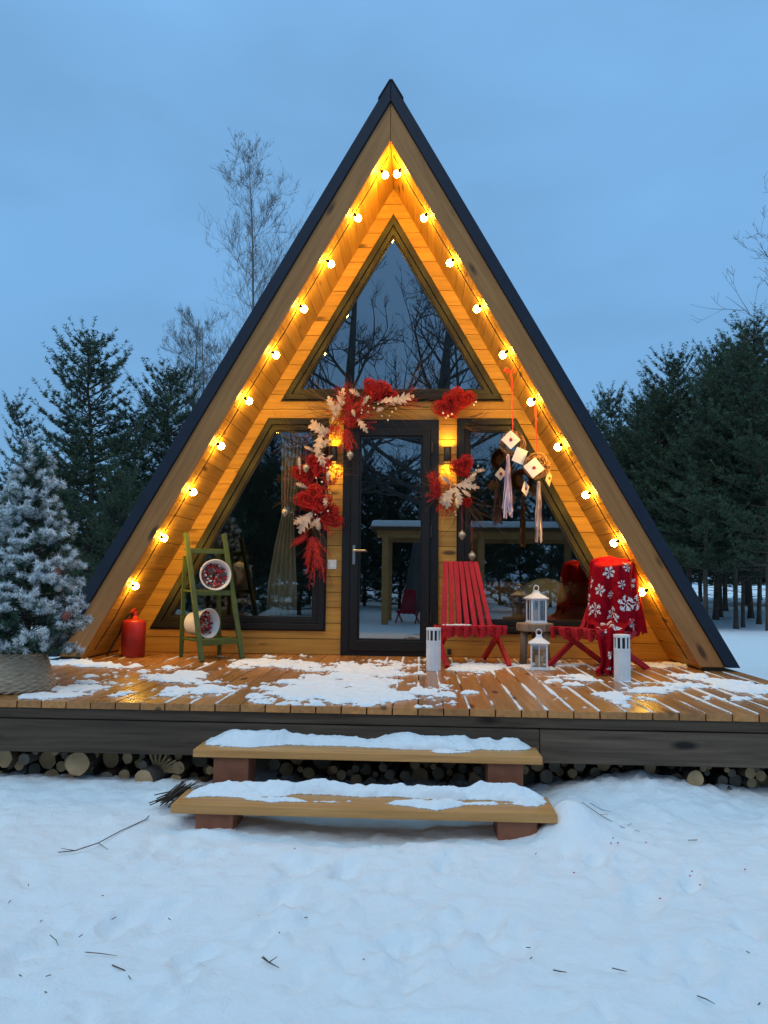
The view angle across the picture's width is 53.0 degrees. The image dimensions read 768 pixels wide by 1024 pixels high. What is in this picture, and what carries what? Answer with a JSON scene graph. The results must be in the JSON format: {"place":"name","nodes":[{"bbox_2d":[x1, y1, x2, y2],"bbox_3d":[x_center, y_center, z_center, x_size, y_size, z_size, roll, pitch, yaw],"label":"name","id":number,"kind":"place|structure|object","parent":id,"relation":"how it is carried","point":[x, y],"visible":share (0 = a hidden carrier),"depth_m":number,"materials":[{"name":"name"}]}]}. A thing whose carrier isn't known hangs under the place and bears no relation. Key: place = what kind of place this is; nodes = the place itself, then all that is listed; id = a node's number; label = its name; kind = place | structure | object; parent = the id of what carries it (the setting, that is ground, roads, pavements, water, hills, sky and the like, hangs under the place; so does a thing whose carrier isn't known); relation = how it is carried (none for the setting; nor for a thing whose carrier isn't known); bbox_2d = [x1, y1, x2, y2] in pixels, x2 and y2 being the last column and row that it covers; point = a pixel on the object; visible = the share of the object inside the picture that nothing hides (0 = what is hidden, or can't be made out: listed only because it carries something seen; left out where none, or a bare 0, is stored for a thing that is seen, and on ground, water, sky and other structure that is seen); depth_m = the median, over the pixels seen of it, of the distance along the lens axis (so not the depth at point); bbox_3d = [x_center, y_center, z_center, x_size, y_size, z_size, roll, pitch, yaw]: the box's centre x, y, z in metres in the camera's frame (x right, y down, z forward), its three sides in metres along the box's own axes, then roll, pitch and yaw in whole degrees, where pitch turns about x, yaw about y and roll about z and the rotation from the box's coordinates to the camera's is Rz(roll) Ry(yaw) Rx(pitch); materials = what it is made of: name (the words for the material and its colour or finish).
{"place":"outdoors","nodes":[
{"label":"outdoors","id":0,"kind":"place"},
{"bbox_2d":[0,585,767,1023],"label":"snow ground","id":1,"kind":"structure","parent":0,"point":[426,921],"depth_m":2.65,"materials":[{"name":"snow"}]},
{"bbox_2d":[0,386,47,597],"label":"pine tree","id":2,"kind":"object","parent":1,"relation":"on","point":[14,414],"visible":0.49,"depth_m":22.56,"materials":[{"name":"green plant"}]},
{"bbox_2d":[17,763,39,771],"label":"firewood log","id":3,"kind":"object","parent":1,"relation":"on","point":[25,769],"visible":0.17,"depth_m":4.41,"materials":[{"name":"wood"}]},
{"bbox_2d":[14,762,32,769],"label":"firewood log","id":4,"kind":"object","parent":3,"relation":"on","point":[17,766],"visible":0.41,"depth_m":4.29,"materials":[{"name":"wood"}]},
{"bbox_2d":[0,751,22,767],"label":"firewood log","id":5,"kind":"object","parent":4,"relation":"on","point":[8,758],"visible":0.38,"depth_m":4.25,"materials":[{"name":"wood"}]},
{"bbox_2d":[28,759,44,773],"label":"firewood log","id":6,"kind":"object","parent":1,"relation":"on","point":[34,767],"visible":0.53,"depth_m":4.36,"materials":[{"name":"grey wood"}]},
{"bbox_2d":[18,752,42,764],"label":"firewood log","id":7,"kind":"object","parent":6,"relation":"on","point":[25,758],"visible":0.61,"depth_m":4.25,"materials":[{"name":"wood"}]},
{"bbox_2d":[44,767,66,775],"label":"firewood log","id":8,"kind":"object","parent":1,"relation":"on","point":[54,771],"visible":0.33,"depth_m":4.32,"materials":[{"name":"brown wood"}]},
{"bbox_2d":[39,752,62,768],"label":"firewood log","id":9,"kind":"object","parent":8,"relation":"on","point":[48,760],"visible":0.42,"depth_m":4.36,"materials":[{"name":"brown wood"}]},
{"bbox_2d":[18,495,93,598],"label":"pine tree","id":10,"kind":"object","parent":1,"relation":"on","point":[76,546],"visible":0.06,"depth_m":19.27,"materials":[{"name":"green plant"}]},
{"bbox_2d":[55,430,108,572],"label":"pine tree","id":11,"kind":"object","parent":1,"relation":"on","point":[67,463],"visible":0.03,"depth_m":28.60,"materials":[{"name":"green plant"}]},
{"bbox_2d":[0,316,165,591],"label":"pine tree","id":12,"kind":"object","parent":1,"relation":"on","point":[90,348],"visible":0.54,"depth_m":20.09,"materials":[{"name":"green plant"}]},
{"bbox_2d":[76,762,106,776],"bbox_3d":[-1.689,1.497,4.475,0.103,0.104,0.334,20,-7,-3],"label":"firewood log","id":13,"kind":"object","parent":1,"relation":"on","point":[101,767],"visible":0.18,"depth_m":4.38,"materials":[{"name":"brown wood"}]},
{"label":"firewood log","id":14,"kind":"object","parent":13,"relation":"on","visible":0},
{"bbox_2d":[65,753,102,775],"bbox_3d":[-1.669,1.383,4.341,0.130,0.135,0.296,23,-5,2],"label":"firewood log","id":15,"kind":"object","parent":14,"relation":"on","point":[76,764],"visible":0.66,"depth_m":4.20,"materials":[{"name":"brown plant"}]},
{"bbox_2d":[66,460,144,590],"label":"pine tree","id":16,"kind":"object","parent":1,"relation":"on","point":[107,527],"visible":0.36,"depth_m":17.56,"materials":[{"name":"green plant"}]},
{"bbox_2d":[100,763,138,776],"bbox_3d":[-1.508,1.504,4.468,0.095,0.091,0.415,-27,-9,5],"label":"firewood log","id":17,"kind":"object","parent":1,"relation":"on","point":[112,771],"visible":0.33,"depth_m":4.30,"materials":[{"name":"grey wood"}]},
{"bbox_2d":[103,753,123,767],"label":"firewood log","id":18,"kind":"object","parent":17,"relation":"on","point":[110,760],"visible":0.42,"depth_m":4.36,"materials":[{"name":"wood"}]},
{"bbox_2d":[83,421,162,556],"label":"pine tree","id":19,"kind":"object","parent":1,"relation":"on","point":[140,446],"visible":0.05,"depth_m":26.36,"materials":[{"name":"green plant"}]},
{"bbox_2d":[119,763,135,778],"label":"firewood log","id":20,"kind":"object","parent":1,"relation":"on","point":[126,771],"visible":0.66,"depth_m":4.27,"materials":[{"name":"brown wood"}]},
{"bbox_2d":[69,349,207,561],"bbox_3d":[-6.099,-0.691,22.291,5.724,8.120,5.316,0,-5,3],"label":"pine tree","id":21,"kind":"object","parent":1,"relation":"on","point":[164,414],"visible":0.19,"depth_m":22.15,"materials":[{"name":"green plant"}]},
{"bbox_2d":[135,759,173,781],"bbox_3d":[-1.248,1.451,4.312,0.114,0.112,0.358,-3,-4,14],"label":"firewood log","id":22,"kind":"object","parent":1,"relation":"on","point":[152,773],"visible":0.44,"depth_m":4.16,"materials":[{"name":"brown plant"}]},
{"bbox_2d":[126,302,224,473],"bbox_3d":[-6.597,-2.251,27.833,6.843,11.933,6.291,0,-5,3],"label":"bare tree","id":23,"kind":"object","parent":1,"relation":"on","point":[188,311],"visible":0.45,"depth_m":28.54,"materials":[{"name":"brown plant"}]},
{"bbox_2d":[149,779,201,807],"bbox_3d":[-1.021,1.377,3.771,0.257,0.111,0.132,4,-6,-33],"label":"twig bundle","id":24,"kind":"object","parent":1,"relation":"on","point":[177,792],"visible":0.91,"depth_m":3.75,"materials":[{"name":"black plant"}]},
{"bbox_2d":[170,765,194,779],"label":"firewood log","id":25,"kind":"object","parent":1,"relation":"on","point":[183,775],"visible":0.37,"depth_m":4.25,"materials":[{"name":"brown wood"}]},
{"bbox_2d":[172,755,193,773],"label":"firewood log","id":26,"kind":"object","parent":25,"relation":"on","point":[185,763],"visible":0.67,"depth_m":4.21,"materials":[{"name":"brown wood"}]},
{"bbox_2d":[157,309,229,437],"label":"bare tree","id":27,"kind":"object","parent":1,"relation":"on","point":[199,338],"visible":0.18,"depth_m":28.30,"materials":[{"name":"brown plant"}]},
{"bbox_2d":[196,773,212,781],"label":"firewood log","id":28,"kind":"object","parent":1,"relation":"on","point":[206,778],"visible":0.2,"depth_m":4.25,"materials":[{"name":"brown wood"}]},
{"bbox_2d":[203,761,211,774],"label":"firewood log","id":29,"kind":"object","parent":28,"relation":"on","point":[205,767],"visible":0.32,"depth_m":4.31,"materials":[{"name":"brown wood"}]},
{"bbox_2d":[192,756,212,766],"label":"firewood log","id":30,"kind":"object","parent":29,"relation":"on","point":[200,761],"visible":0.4,"depth_m":4.30,"materials":[{"name":"brown wood"}]},
{"bbox_2d":[176,129,314,402],"bbox_3d":[-3.626,-4.602,26.890,7.037,16.504,8.228,0,-5,3],"label":"bare tree","id":31,"kind":"object","parent":1,"relation":"on","point":[272,199],"visible":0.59,"depth_m":25.73,"materials":[{"name":"brown plant"}]},
{"bbox_2d":[279,759,292,775],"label":"firewood log","id":32,"kind":"object","parent":1,"relation":"on","point":[285,768],"visible":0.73,"depth_m":4.45,"materials":[{"name":"brown wood"}]},
{"bbox_2d":[303,762,319,778],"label":"firewood log","id":33,"kind":"object","parent":1,"relation":"on","point":[310,769],"visible":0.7,"depth_m":4.37,"materials":[{"name":"brown wood"}]},
{"bbox_2d":[171,740,556,839],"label":"porch steps","id":34,"kind":"structure","parent":1,"relation":"on","point":[509,820],"depth_m":3.61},
{"bbox_2d":[186,778,546,810],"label":"snow","id":35,"kind":"structure","parent":34,"relation":"on","point":[444,797],"depth_m":3.68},
{"bbox_2d":[205,729,530,752],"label":"snow","id":36,"kind":"structure","parent":34,"relation":"on","point":[399,740],"depth_m":3.99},
{"bbox_2d":[365,762,381,785],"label":"firewood log","id":37,"kind":"object","parent":1,"relation":"on","point":[371,779],"visible":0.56,"depth_m":4.31,"materials":[{"name":"brown wood"}]},
{"bbox_2d":[360,761,378,774],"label":"firewood log","id":38,"kind":"object","parent":37,"relation":"on","point":[366,768],"visible":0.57,"depth_m":4.38,"materials":[{"name":"grey wood"}]},
{"bbox_2d":[0,651,767,774],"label":"deck","id":39,"kind":"structure","parent":1,"relation":"on","point":[558,731],"depth_m":4.12,"materials":[{"name":"wood"}]},
{"bbox_2d":[0,648,59,694],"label":"wicker basket","id":40,"kind":"object","parent":39,"relation":"on","point":[31,672],"visible":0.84,"depth_m":4.45,"materials":[{"name":"wicker"}]},
{"bbox_2d":[0,433,93,660],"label":"christmas tree","id":41,"kind":"object","parent":40,"relation":"in","point":[37,578],"visible":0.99,"depth_m":4.56,"materials":[{"name":"green plant"}]},
{"bbox_2d":[106,608,145,657],"bbox_3d":[-2.167,1.014,6.500,0.308,0.405,0.196,0,-5,3],"label":"fire extinguisher","id":42,"kind":"object","parent":39,"relation":"on","point":[133,633],"visible":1,"depth_m":6.42,"materials":[{"name":"red metal"}]},
{"bbox_2d":[179,532,244,661],"bbox_3d":[-1.432,0.700,6.483,0.446,1.055,0.502,5,-6,-38],"label":"ladder shelf","id":43,"kind":"object","parent":39,"relation":"on","point":[218,640],"visible":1,"depth_m":6.49,"materials":[{"name":"green paint"}]},
{"bbox_2d":[184,608,219,637],"bbox_3d":[-1.549,0.937,6.502,0.212,0.255,0.256,-3,-6,33],"label":"bucket","id":44,"kind":"object","parent":43,"relation":"on","point":[209,618],"visible":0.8,"depth_m":6.49,"materials":[{"name":"metal"}]},
{"bbox_2d":[200,559,230,590],"bbox_3d":[-1.450,0.536,6.563,0.266,0.264,0.211,3,-5,-22],"label":"bucket","id":45,"kind":"object","parent":43,"relation":"on","point":[215,574],"visible":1,"depth_m":6.53,"materials":[{"name":"metal"}]},
{"bbox_2d":[18,654,767,713],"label":"deck snow","id":46,"kind":"structure","parent":39,"relation":"on","point":[367,689],"depth_m":4.88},
{"bbox_2d":[433,561,511,667],"bbox_3d":[0.686,0.821,6.287,0.534,0.846,0.604,2,-5,-10],"label":"stick chair","id":47,"kind":"object","parent":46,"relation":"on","point":[450,583],"visible":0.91,"depth_m":6.36,"materials":[{"name":"red paint"}]},
{"bbox_2d":[516,622,553,663],"bbox_3d":[1.224,1.070,6.252,0.298,0.332,0.298,0,-5,3],"label":"side table","id":48,"kind":"object","parent":46,"relation":"on","point":[524,628],"visible":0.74,"depth_m":6.19,"materials":[{"name":"brown wood"}]},
{"bbox_2d":[524,585,548,623],"bbox_3d":[1.238,0.749,6.260,0.160,0.307,0.160,1,-5,-9],"label":"lantern","id":49,"kind":"object","parent":48,"relation":"on","point":[536,616],"visible":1,"depth_m":6.23,"materials":[{"name":"white metal"}]},
{"bbox_2d":[47,79,739,670],"bbox_3d":[0.205,-0.851,9.829,5.424,4.866,7.350,0,-5,3],"label":"frame cabin","id":50,"kind":"object","parent":39,"relation":"on","point":[389,297],"visible":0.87,"depth_m":6.86,"materials":[{"name":"brown wood"}]},
{"bbox_2d":[149,418,328,630],"bbox_3d":[-1.301,0.099,6.969,1.587,1.918,0.093,0,-5,3],"label":"window","id":51,"kind":"structure","parent":50,"relation":"in","point":[166,618],"depth_m":6.92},
{"bbox_2d":[95,156,388,649],"bbox_3d":[-1.151,-0.944,6.410,2.347,4.159,0.088,0,-5,3],"label":"string light","id":52,"kind":"object","parent":50,"relation":"hanging from","point":[192,492],"visible":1,"depth_m":6.40,"materials":[{"name":"rubber"}]},
{"bbox_2d":[266,433,302,615],"bbox_3d":[-0.920,0.232,7.133,0.318,2.000,0.064,0,-5,3],"label":"curtain","id":53,"kind":"object","parent":50,"relation":"hanging from","point":[282,592],"visible":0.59,"depth_m":7.12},
{"bbox_2d":[259,356,446,587],"bbox_3d":[-0.256,-0.382,6.779,1.728,2.142,0.254,0,-5,3],"label":"garland","id":54,"kind":"object","parent":50,"relation":"attached to","point":[314,499],"visible":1,"depth_m":6.83,"materials":[{"name":"red plant"}]},
{"bbox_2d":[340,419,438,656],"bbox_3d":[0.054,0.216,6.849,0.858,2.105,0.181,0,-5,3],"label":"door","id":55,"kind":"structure","parent":50,"relation":"in","point":[351,644],"depth_m":6.83,"materials":[{"name":"metal"}]},
{"bbox_2d":[281,214,503,400],"bbox_3d":[0.079,-1.882,7.074,2.028,1.767,0.093,0,-5,3],"label":"window","id":56,"kind":"structure","parent":50,"relation":"in","point":[393,312],"depth_m":7.05,"materials":[{"name":"glass"}]},
{"bbox_2d":[418,454,501,542],"bbox_3d":[0.661,-0.120,6.727,0.850,0.791,0.180,0,-5,3],"label":"garland","id":57,"kind":"object","parent":50,"relation":"attached to","point":[460,470],"visible":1,"depth_m":6.76,"materials":[{"name":"red plant"}]},
{"bbox_2d":[431,386,494,444],"bbox_3d":[0.707,-0.857,6.831,0.584,0.520,0.129,0,-5,8],"label":"heart wreath","id":58,"kind":"object","parent":50,"relation":"attached to","point":[458,400],"visible":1,"depth_m":6.84,"materials":[{"name":"red plant"}]},
{"bbox_2d":[495,367,527,518],"bbox_3d":[1.071,-0.586,6.477,0.274,1.294,0.122,0,-5,3],"label":"hanging wreath","id":59,"kind":"object","parent":50,"relation":"hanging from","point":[510,439],"visible":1,"depth_m":6.45,"materials":[{"name":"beige"}]},
{"bbox_2d":[484,581,588,619],"bbox_3d":[1.649,0.997,7.872,1.200,0.560,0.750,0,-5,3],"label":"sofa","id":60,"kind":"object","parent":50,"relation":"in","point":[505,600],"visible":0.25,"depth_m":8.04,"materials":[{"name":"leather"}]},
{"bbox_2d":[521,578,569,606],"bbox_3d":[1.534,0.768,7.320,0.456,0.274,0.187,0,-5,3],"label":"cushion","id":61,"kind":"object","parent":60,"relation":"on","point":[556,592],"visible":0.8,"depth_m":7.25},
{"bbox_2d":[521,403,551,542],"bbox_3d":[1.276,-0.341,6.423,0.272,1.199,0.133,0,-5,3],"label":"hanging wreath","id":62,"kind":"object","parent":50,"relation":"hanging from","point":[533,468],"visible":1,"depth_m":6.38,"materials":[{"name":"beige"}]},
{"bbox_2d":[393,155,686,658],"bbox_3d":[1.226,-0.927,6.295,2.347,4.159,0.088,0,-5,3],"label":"string light","id":63,"kind":"object","parent":50,"relation":"hanging from","point":[531,402],"visible":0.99,"depth_m":6.28,"materials":[{"name":"rubber"}]},
{"bbox_2d":[456,418,629,634],"bbox_3d":[1.427,0.118,6.837,1.562,1.918,0.093,0,-5,3],"label":"window","id":64,"kind":"structure","parent":50,"relation":"in","point":[549,494],"depth_m":6.83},
{"bbox_2d":[426,627,440,670],"bbox_3d":[0.370,1.024,5.756,0.111,0.315,0.111,0,-5,3],"label":"bollard lantern","id":65,"kind":"object","parent":39,"relation":"on","point":[433,648],"visible":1,"depth_m":5.71,"materials":[{"name":"white metal"}]},
{"bbox_2d":[528,629,549,670],"bbox_3d":[1.187,1.049,5.895,0.160,0.307,0.160,0,-5,11],"label":"lantern","id":66,"kind":"object","parent":39,"relation":"on","point":[539,640],"visible":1,"depth_m":5.84,"materials":[{"name":"white metal"}]},
{"bbox_2d":[548,562,649,673],"bbox_3d":[1.679,0.810,6.037,0.604,0.846,0.534,4,-6,-31],"label":"stick chair","id":67,"kind":"object","parent":39,"relation":"on","point":[585,632],"visible":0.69,"depth_m":6.04,"materials":[{"name":"red paint"}]},
{"bbox_2d":[584,556,647,674],"bbox_3d":[1.804,0.768,5.939,0.529,0.876,0.847,0,-5,3],"label":"blanket","id":68,"kind":"object","parent":67,"relation":"on","point":[614,603],"visible":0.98,"depth_m":5.98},
{"bbox_2d":[613,634,630,681],"bbox_3d":[1.625,0.995,5.255,0.111,0.315,0.111,2,-5,-14],"label":"bollard lantern","id":69,"kind":"object","parent":39,"relation":"on","point":[622,666],"visible":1,"depth_m":5.21,"materials":[{"name":"white metal"}]},
{"bbox_2d":[389,764,405,784],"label":"firewood log","id":70,"kind":"object","parent":1,"relation":"on","point":[396,779],"visible":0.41,"depth_m":4.29,"materials":[{"name":"brown wood"}]},
{"bbox_2d":[385,762,404,779],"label":"firewood log","id":71,"kind":"object","parent":70,"relation":"on","point":[392,770],"visible":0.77,"depth_m":4.29,"materials":[{"name":"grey wood"}]},
{"bbox_2d":[400,762,412,780],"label":"firewood log","id":72,"kind":"object","parent":1,"relation":"on","point":[405,775],"visible":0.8,"depth_m":4.29,"materials":[{"name":"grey wood"}]},
{"bbox_2d":[404,762,427,779],"bbox_3d":[0.179,1.515,4.521,0.112,0.108,0.282,-43,3,-8],"label":"firewood log","id":73,"kind":"object","parent":1,"relation":"on","point":[420,772],"visible":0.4,"depth_m":4.38,"materials":[{"name":"brown wood"}]},
{"bbox_2d":[432,763,446,779],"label":"firewood log","id":74,"kind":"object","parent":1,"relation":"on","point":[438,771],"visible":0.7,"depth_m":4.33,"materials":[{"name":"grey wood"}]},
{"bbox_2d":[451,763,465,780],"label":"firewood log","id":75,"kind":"object","parent":1,"relation":"on","point":[456,775],"visible":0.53,"depth_m":4.37,"materials":[{"name":"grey wood"}]},
{"bbox_2d":[535,771,561,782],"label":"firewood log","id":76,"kind":"object","parent":1,"relation":"on","point":[555,778],"visible":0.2,"depth_m":4.24,"materials":[{"name":"brown wood"}]},
{"bbox_2d":[538,765,552,783],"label":"firewood log","id":77,"kind":"object","parent":76,"relation":"on","point":[545,775],"visible":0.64,"depth_m":4.16,"materials":[{"name":"grey wood"}]},
{"bbox_2d":[589,380,658,519],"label":"pine tree","id":78,"kind":"object","parent":1,"relation":"on","point":[607,403],"visible":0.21,"depth_m":23.61,"materials":[{"name":"green plant"}]},
{"bbox_2d":[607,380,696,566],"bbox_3d":[8.711,-0.227,25.914,4.749,8.164,4.694,-5,-7,38],"label":"pine tree","id":79,"kind":"object","parent":1,"relation":"on","point":[639,407],"visible":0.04,"depth_m":25.81,"materials":[{"name":"green plant"}]},
{"bbox_2d":[619,374,729,570],"bbox_3d":[7.877,-0.175,21.369,3.502,7.361,3.966,-2,-4,22],"label":"pine tree","id":80,"kind":"object","parent":1,"relation":"on","point":[660,397],"visible":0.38,"depth_m":21.49,"materials":[{"name":"green plant"}]},
{"bbox_2d":[612,341,758,588],"bbox_3d":[9.075,-0.729,22.616,5.086,8.742,5.026,0,-5,-28],"label":"pine tree","id":81,"kind":"object","parent":1,"relation":"on","point":[675,364],"visible":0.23,"depth_m":22.46,"materials":[{"name":"green plant"}]},
{"bbox_2d":[642,366,765,611],"bbox_3d":[8.113,-0.217,19.661,3.367,7.076,3.812,3,-4,-9],"label":"pine tree","id":82,"kind":"object","parent":1,"relation":"on","point":[682,548],"visible":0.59,"depth_m":19.35,"materials":[{"name":"green plant"}]},
{"bbox_2d":[643,327,767,628],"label":"pine tree","id":83,"kind":"object","parent":1,"relation":"on","point":[735,586],"visible":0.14,"depth_m":20.33,"materials":[{"name":"green plant"}]},
{"bbox_2d":[681,425,731,616],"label":"pine tree","id":84,"kind":"object","parent":1,"relation":"on","point":[720,602],"depth_m":26.16,"materials":[{"name":"green plant"}]},
{"bbox_2d":[703,776,715,784],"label":"firewood log","id":85,"kind":"object","parent":1,"relation":"on","point":[708,781],"visible":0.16,"depth_m":4.23,"materials":[{"name":"brown wood"}]},
{"bbox_2d":[701,769,727,784],"bbox_3d":[1.815,1.462,4.337,0.056,0.060,0.418,30,-5,3],"label":"firewood log","id":86,"kind":"object","parent":85,"relation":"on","point":[714,776],"visible":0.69,"depth_m":4.16,"materials":[{"name":"brown wood"}]},
{"bbox_2d":[679,366,740,610],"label":"pine tree","id":87,"kind":"object","parent":1,"relation":"on","point":[725,603],"visible":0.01,"depth_m":30.07,"materials":[{"name":"green plant"}]},
{"bbox_2d":[658,334,763,619],"bbox_3d":[10.697,-0.919,24.390,4.525,9.509,5.124,3,-5,-6],"label":"pine tree","id":88,"kind":"object","parent":1,"relation":"on","point":[715,615],"visible":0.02,"depth_m":24.39,"materials":[{"name":"green plant"}]},
{"bbox_2d":[682,568,739,601],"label":"pine tree","id":89,"kind":"object","parent":1,"relation":"on","point":[700,585],"visible":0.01,"depth_m":38.88,"materials":[{"name":"green plant"}]},
{"bbox_2d":[663,303,767,630],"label":"pine tree","id":90,"kind":"object","parent":1,"relation":"on","point":[751,356],"visible":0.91,"depth_m":18.52,"materials":[{"name":"green plant"}]},
{"bbox_2d":[676,333,767,617],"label":"pine tree","id":91,"kind":"object","parent":1,"relation":"on","point":[750,596],"visible":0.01,"depth_m":25.17,"materials":[{"name":"green plant"}]},
{"bbox_2d":[712,767,741,786],"bbox_3d":[1.873,1.463,4.323,0.075,0.071,0.349,-5,-4,-8],"label":"firewood log","id":92,"kind":"object","parent":1,"relation":"on","point":[736,780],"visible":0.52,"depth_m":4.15,"materials":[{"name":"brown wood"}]},
{"bbox_2d":[726,767,735,776],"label":"firewood log","id":93,"kind":"object","parent":92,"relation":"on","point":[731,772],"visible":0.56,"depth_m":4.12,"materials":[{"name":"grey wood"}]},
{"bbox_2d":[733,767,755,778],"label":"firewood log","id":94,"kind":"object","parent":93,"relation":"on","point":[749,773],"visible":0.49,"depth_m":4.10,"materials":[{"name":"beige wood"}]},
{"bbox_2d":[690,175,767,341],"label":"bare tree","id":95,"kind":"object","parent":1,"relation":"on","point":[754,277],"visible":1,"depth_m":13.79,"materials":[{"name":"brown plant"}]},
{"bbox_2d":[694,463,765,627],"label":"pine tree","id":96,"kind":"object","parent":1,"relation":"on","point":[755,572],"visible":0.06,"depth_m":21.20,"materials":[{"name":"green plant"}]},
{"bbox_2d":[701,399,767,623],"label":"pine tree","id":97,"kind":"object","parent":1,"relation":"on","point":[759,602],"visible":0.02,"depth_m":22.19,"materials":[{"name":"green plant"}]},
{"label":"firewood log","id":98,"kind":"object","parent":1,"relation":"on","visible":0},
{"bbox_2d":[149,754,181,772],"bbox_3d":[-1.204,1.354,4.199,0.187,0.173,0.101,-2,-6,28],"label":"kindling","id":99,"kind":"object","parent":98,"relation":"on","point":[165,767],"visible":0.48,"depth_m":4.22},
{"bbox_2d":[0,0,767,585],"label":"sky","id":100,"kind":"structure","parent":0,"point":[611,156],"materials":[{"name":"blue"}]},
{"label":"firewood log","id":101,"kind":"object","parent":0,"visible":0},
{"bbox_2d":[656,766,682,778],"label":"firewood log","id":102,"kind":"object","parent":101,"relation":"on","point":[664,770],"visible":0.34,"depth_m":4.16,"materials":[{"name":"brown wood"}]},
{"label":"firewood log","id":103,"kind":"object","parent":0,"visible":0},
{"bbox_2d":[675,766,683,772],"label":"firewood log","id":104,"kind":"object","parent":103,"relation":"on","point":[678,768],"visible":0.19,"depth_m":4.16,"materials":[{"name":"brown wood"}]},
{"bbox_2d":[678,766,703,785],"bbox_3d":[1.637,1.406,4.161,0.088,0.087,0.296,-22,-7,3],"label":"firewood log","id":105,"kind":"object","parent":104,"relation":"on","point":[691,775],"visible":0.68,"depth_m":4.02,"materials":[{"name":"beige wood"}]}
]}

